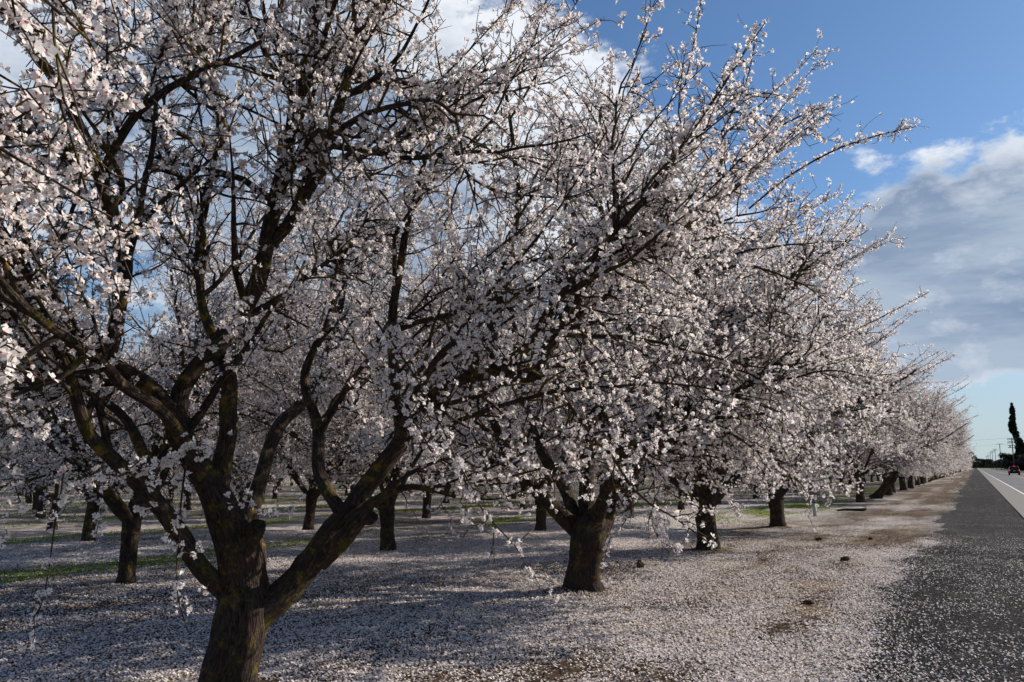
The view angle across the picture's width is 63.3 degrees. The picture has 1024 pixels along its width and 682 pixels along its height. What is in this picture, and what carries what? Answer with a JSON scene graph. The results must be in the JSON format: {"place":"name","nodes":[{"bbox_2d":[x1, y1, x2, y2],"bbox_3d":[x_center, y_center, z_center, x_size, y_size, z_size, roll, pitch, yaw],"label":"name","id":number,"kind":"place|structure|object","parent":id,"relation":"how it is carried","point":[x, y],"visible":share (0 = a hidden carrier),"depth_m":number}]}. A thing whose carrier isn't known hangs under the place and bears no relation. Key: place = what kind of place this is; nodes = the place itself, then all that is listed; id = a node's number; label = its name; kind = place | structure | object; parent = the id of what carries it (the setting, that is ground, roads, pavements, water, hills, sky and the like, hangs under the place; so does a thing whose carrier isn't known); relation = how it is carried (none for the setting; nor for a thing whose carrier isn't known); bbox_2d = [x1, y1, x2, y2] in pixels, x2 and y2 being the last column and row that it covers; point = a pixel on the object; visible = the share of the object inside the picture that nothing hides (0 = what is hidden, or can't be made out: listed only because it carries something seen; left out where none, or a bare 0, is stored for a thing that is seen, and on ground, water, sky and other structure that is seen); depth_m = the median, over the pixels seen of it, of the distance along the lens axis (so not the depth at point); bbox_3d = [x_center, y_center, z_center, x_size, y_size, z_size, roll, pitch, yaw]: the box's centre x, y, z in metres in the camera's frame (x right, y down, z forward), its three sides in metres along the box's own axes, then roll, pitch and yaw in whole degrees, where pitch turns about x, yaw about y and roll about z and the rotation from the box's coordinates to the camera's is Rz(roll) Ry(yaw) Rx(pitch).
{"place":"outdoors","nodes":[
{"label":"outdoors","id":0,"kind":"place"},
{"bbox_2d":[0,468,976,681],"bbox_3d":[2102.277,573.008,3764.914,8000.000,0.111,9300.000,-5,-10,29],"label":"ground","id":1,"kind":"structure","parent":0,"point":[908,516],"depth_m":12.13},
{"bbox_2d":[0,454,37,502],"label":"almond tree","id":2,"kind":"object","parent":1,"relation":"on","point":[28,500],"visible":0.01,"depth_m":36.89},
{"bbox_2d":[0,375,103,509],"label":"almond tree","id":3,"kind":"object","parent":1,"relation":"on","point":[34,505],"visible":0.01,"depth_m":31.55},
{"bbox_2d":[0,342,151,517],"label":"almond tree","id":4,"kind":"object","parent":1,"relation":"on","point":[39,505],"depth_m":26.40},
{"bbox_2d":[0,0,176,458],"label":"almond tree","id":5,"kind":"object","parent":1,"relation":"on","point":[8,351],"visible":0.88,"depth_m":2.16},
{"bbox_2d":[0,293,185,530],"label":"almond tree","id":6,"kind":"object","parent":1,"relation":"on","point":[39,489],"visible":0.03,"depth_m":21.33},
{"bbox_2d":[0,322,276,540],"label":"almond tree","id":7,"kind":"object","parent":1,"relation":"on","point":[89,525],"visible":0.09,"depth_m":18.23},
{"bbox_2d":[121,343,256,503],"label":"almond tree","id":8,"kind":"object","parent":1,"relation":"on","point":[172,493],"visible":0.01,"depth_m":36.96},
{"bbox_2d":[0,162,387,583],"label":"almond tree","id":9,"kind":"object","parent":1,"relation":"on","point":[124,513],"visible":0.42,"depth_m":11.67},
{"bbox_2d":[139,370,283,509],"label":"almond tree","id":10,"kind":"object","parent":1,"relation":"on","point":[188,502],"visible":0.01,"depth_m":31.36},
{"bbox_2d":[126,323,331,506],"bbox_3d":[-8.674,2.461,27.014,8.406,6.670,8.284,-8,-12,44],"label":"almond tree","id":11,"kind":"object","parent":1,"relation":"on","point":[274,468],"visible":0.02,"depth_m":26.54},
{"bbox_2d":[241,433,295,498],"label":"almond tree","id":12,"kind":"object","parent":1,"relation":"on","point":[274,496],"visible":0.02,"depth_m":42.39},
{"bbox_2d":[244,397,349,486],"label":"almond tree","id":13,"kind":"object","parent":1,"relation":"on","point":[310,480],"visible":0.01,"depth_m":36.75},
{"bbox_2d":[162,280,441,529],"bbox_3d":[-4.601,1.207,21.439,8.119,7.497,7.802,1,-9,-6],"label":"almond tree","id":14,"kind":"object","parent":1,"relation":"on","point":[312,493],"visible":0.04,"depth_m":20.89},
{"bbox_2d":[292,385,428,489],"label":"almond tree","id":15,"kind":"object","parent":1,"relation":"on","point":[304,480],"depth_m":29.33},
{"bbox_2d":[190,133,542,550],"bbox_3d":[-3.237,0.286,16.348,8.118,7.800,8.448,-4,-9,23],"label":"almond tree","id":16,"kind":"object","parent":1,"relation":"on","point":[386,514],"visible":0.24,"depth_m":15.12},
{"bbox_2d":[0,497,855,586],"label":"grass","id":17,"kind":"structure","parent":1,"relation":"on","point":[284,541],"depth_m":23.06},
{"bbox_2d":[0,0,856,681],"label":"almond tree","id":18,"kind":"object","parent":1,"relation":"on","point":[252,606],"visible":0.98,"depth_m":5.43},
{"bbox_2d":[350,323,537,518],"bbox_3d":[-2.186,2.260,27.559,7.537,7.242,7.843,1,-9,-5],"label":"almond tree","id":19,"kind":"object","parent":1,"relation":"on","point":[426,513],"visible":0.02,"depth_m":26.42},
{"bbox_2d":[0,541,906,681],"bbox_3d":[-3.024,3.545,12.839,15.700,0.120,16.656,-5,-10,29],"label":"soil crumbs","id":20,"kind":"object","parent":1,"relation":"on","point":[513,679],"visible":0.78,"depth_m":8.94},
{"bbox_2d":[411,457,500,502],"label":"almond tree","id":21,"kind":"object","parent":1,"relation":"on","point":[448,500],"visible":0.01,"depth_m":36.91},
{"bbox_2d":[0,528,1023,681],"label":"fallen petals","id":22,"kind":"object","parent":1,"relation":"on","point":[496,644],"visible":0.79,"depth_m":8.54},
{"bbox_2d":[493,433,544,498],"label":"almond tree","id":23,"kind":"object","parent":1,"relation":"on","point":[514,496],"visible":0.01,"depth_m":42.16},
{"bbox_2d":[462,351,577,509],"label":"almond tree","id":24,"kind":"object","parent":1,"relation":"on","point":[524,506],"visible":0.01,"depth_m":31.71},
{"bbox_2d":[412,273,642,530],"bbox_3d":[0.353,1.115,21.074,7.880,7.572,8.201,3,-9,-20],"label":"almond tree","id":25,"kind":"object","parent":1,"relation":"on","point":[540,524],"visible":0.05,"depth_m":21.15},
{"bbox_2d":[577,457,607,481],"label":"almond tree","id":26,"kind":"object","parent":1,"relation":"on","point":[601,473],"depth_m":37.52},
{"bbox_2d":[595,469,604,491],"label":"almond tree","id":27,"kind":"object","parent":1,"relation":"on","point":[601,480],"visible":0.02,"depth_m":52.93},
{"bbox_2d":[535,363,677,517],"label":"almond tree","id":28,"kind":"object","parent":1,"relation":"on","point":[631,511],"visible":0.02,"depth_m":26.57},
{"bbox_2d":[311,0,928,591],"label":"almond tree","id":29,"kind":"object","parent":1,"relation":"on","point":[585,526],"visible":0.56,"depth_m":9.67},
{"bbox_2d":[636,560,643,568],"bbox_3d":[2.075,3.635,13.445,0.131,0.190,0.116,-5,-10,29],"label":"clod","id":30,"kind":"object","parent":1,"relation":"on","point":[639,564],"visible":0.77,"depth_m":13.41},
{"bbox_2d":[594,385,771,509],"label":"almond tree","id":31,"kind":"object","parent":1,"relation":"on","point":[680,503],"visible":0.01,"depth_m":31.55},
{"bbox_2d":[488,159,930,549],"bbox_3d":[3.659,0.653,16.933,8.726,7.235,7.992,-5,-10,29],"label":"almond tree","id":32,"kind":"object","parent":1,"relation":"on","point":[707,497],"visible":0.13,"depth_m":16.66},
{"bbox_2d":[736,411,817,498],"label":"almond tree","id":33,"kind":"object","parent":1,"relation":"on","point":[755,495],"visible":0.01,"depth_m":42.13},
{"bbox_2d":[770,445,836,484],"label":"almond tree","id":34,"kind":"object","parent":1,"relation":"on","point":[807,471],"visible":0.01,"depth_m":45.60},
{"bbox_2d":[803,599,814,603],"bbox_3d":[3.548,3.126,9.937,0.138,0.059,0.106,-5,-10,29],"label":"clod","id":35,"kind":"object","parent":1,"relation":"on","point":[806,601],"visible":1,"depth_m":9.91},
{"bbox_2d":[812,501,816,515],"bbox_3d":[9.918,5.552,27.204,0.132,0.585,0.132,-5,-10,29],"label":"marker post","id":36,"kind":"object","parent":1,"relation":"on","point":[814,508],"visible":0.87,"depth_m":27.17},
{"bbox_2d":[681,303,956,525],"bbox_3d":[6.960,1.525,22.075,8.746,7.058,7.973,-5,-10,29],"label":"almond tree","id":37,"kind":"object","parent":1,"relation":"on","point":[776,508],"visible":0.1,"depth_m":21.62},
{"bbox_2d":[815,465,865,487],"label":"almond tree","id":38,"kind":"object","parent":1,"relation":"on","point":[832,478],"visible":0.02,"depth_m":63.09},
{"bbox_2d":[840,556,849,561],"bbox_3d":[5.639,3.698,14.062,0.152,0.111,0.108,-5,-10,29],"label":"clod","id":39,"kind":"object","parent":1,"relation":"on","point":[846,558],"visible":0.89,"depth_m":14.03},
{"bbox_2d":[825,465,872,486],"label":"almond tree","id":40,"kind":"object","parent":1,"relation":"on","point":[842,485],"visible":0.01,"depth_m":68.25},
{"bbox_2d":[837,507,866,510],"bbox_3d":[12.448,6.171,30.405,1.038,0.153,0.235,-1,-9,4],"label":"cut branch","id":41,"kind":"object","parent":1,"relation":"on","point":[854,509],"visible":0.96,"depth_m":30.39},
{"bbox_2d":[845,465,890,484],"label":"almond tree","id":42,"kind":"object","parent":1,"relation":"on","point":[850,481],"depth_m":73.43},
{"bbox_2d":[773,359,973,502],"bbox_3d":[16.097,3.752,38.443,9.458,7.518,7.944,-5,-10,29],"label":"almond tree","id":43,"kind":"object","parent":1,"relation":"on","point":[896,465],"visible":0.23,"depth_m":37.03},
{"bbox_2d":[826,380,964,494],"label":"almond tree","id":44,"kind":"object","parent":1,"relation":"on","point":[889,490],"visible":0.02,"depth_m":47.50},
{"bbox_2d":[842,395,968,492],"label":"almond tree","id":45,"kind":"object","parent":1,"relation":"on","point":[892,487],"visible":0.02,"depth_m":51.99},
{"bbox_2d":[837,377,976,498],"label":"almond tree","id":46,"kind":"object","parent":1,"relation":"on","point":[884,487],"visible":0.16,"depth_m":41.17},
{"bbox_2d":[839,407,979,489],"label":"almond tree","id":47,"kind":"object","parent":1,"relation":"on","point":[902,482],"visible":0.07,"depth_m":57.75},
{"bbox_2d":[807,545,1023,681],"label":"loose gravel","id":48,"kind":"structure","parent":1,"relation":"on","point":[936,622],"depth_m":8.95},
{"bbox_2d":[855,469,1023,681],"bbox_3d":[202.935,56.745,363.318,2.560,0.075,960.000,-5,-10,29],"label":"gravel shoulder","id":49,"kind":"object","parent":1,"relation":"on","point":[986,511],"visible":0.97,"depth_m":10.40},
{"bbox_2d":[907,408,972,488],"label":"almond tree","id":50,"kind":"object","parent":1,"relation":"on","point":[910,482],"visible":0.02,"depth_m":62.93},
{"bbox_2d":[920,423,965,483],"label":"almond tree","id":51,"kind":"object","parent":1,"relation":"on","point":[922,480],"depth_m":79.08},
{"bbox_2d":[914,420,972,484],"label":"almond tree","id":52,"kind":"object","parent":1,"relation":"on","point":[917,482],"visible":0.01,"depth_m":73.61},
{"bbox_2d":[930,442,969,480],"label":"almond tree","id":53,"kind":"object","parent":1,"relation":"on","point":[956,460],"visible":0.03,"depth_m":94.02},
{"bbox_2d":[940,443,977,477],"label":"almond tree","id":54,"kind":"object","parent":1,"relation":"on","point":[968,462],"visible":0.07,"depth_m":119.90},
{"bbox_2d":[946,452,973,476],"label":"almond tree","id":55,"kind":"object","parent":1,"relation":"on","point":[965,464],"visible":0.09,"depth_m":141.16},
{"bbox_2d":[968,452,977,462],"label":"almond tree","id":56,"kind":"object","parent":1,"relation":"on","point":[972,458],"visible":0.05,"depth_m":365.45},
{"bbox_2d":[975,458,993,466],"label":"evergreen tree","id":57,"kind":"object","parent":1,"relation":"on","point":[984,460],"visible":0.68,"depth_m":1204.59},
{"bbox_2d":[970,461,1003,467],"bbox_3d":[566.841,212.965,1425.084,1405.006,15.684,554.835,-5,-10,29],"label":"woods","id":58,"kind":"object","parent":1,"relation":"on","point":[976,464],"visible":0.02,"depth_m":1201.90},
{"bbox_2d":[1001,459,1008,465],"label":"scrubby tree","id":59,"kind":"object","parent":1,"relation":"on","point":[1004,461],"visible":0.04,"depth_m":411.85},
{"bbox_2d":[998,453,1012,467],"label":"evergreen tree","id":60,"kind":"object","parent":1,"relation":"on","point":[1006,456],"visible":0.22,"depth_m":375.11},
{"bbox_2d":[1007,438,1016,465],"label":"utility pole","id":61,"kind":"object","parent":1,"relation":"on","point":[1012,445],"visible":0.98,"depth_m":299.81},
{"bbox_2d":[1007,402,1023,470],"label":"conifer","id":62,"kind":"object","parent":1,"relation":"on","point":[1012,429],"visible":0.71,"depth_m":365.65},
{"bbox_2d":[1009,457,1023,465],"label":"scrubby tree","id":63,"kind":"object","parent":1,"relation":"on","point":[1016,461],"visible":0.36,"depth_m":354.02},
{"bbox_2d":[1016,454,1023,462],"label":"scrubby tree","id":64,"kind":"object","parent":1,"relation":"on","point":[1021,458],"visible":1,"depth_m":302.45},
{"bbox_2d":[0,0,1023,461],"label":"sky","id":65,"kind":"structure","parent":0,"point":[956,67]},
{"bbox_2d":[977,468,1023,517],"bbox_3d":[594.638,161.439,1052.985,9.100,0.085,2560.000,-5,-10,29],"label":"road","id":66,"kind":"structure","parent":0,"point":[1014,498],"depth_m":75.15},
{"bbox_2d":[983,471,1023,493],"bbox_3d":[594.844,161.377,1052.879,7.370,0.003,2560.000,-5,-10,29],"label":"road marking","id":67,"kind":"object","parent":66,"relation":"on","point":[1007,484],"depth_m":70.90},
{"bbox_2d":[1008,466,1019,474],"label":"suv","id":68,"kind":"object","parent":66,"relation":"on","point":[1013,469],"visible":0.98,"depth_m":161.39},
{"bbox_2d":[987,468,1023,472],"bbox_3d":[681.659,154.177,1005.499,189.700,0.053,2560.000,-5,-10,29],"label":"verge","id":69,"kind":"structure","parent":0,"point":[1003,469],"depth_m":522.42}
]}

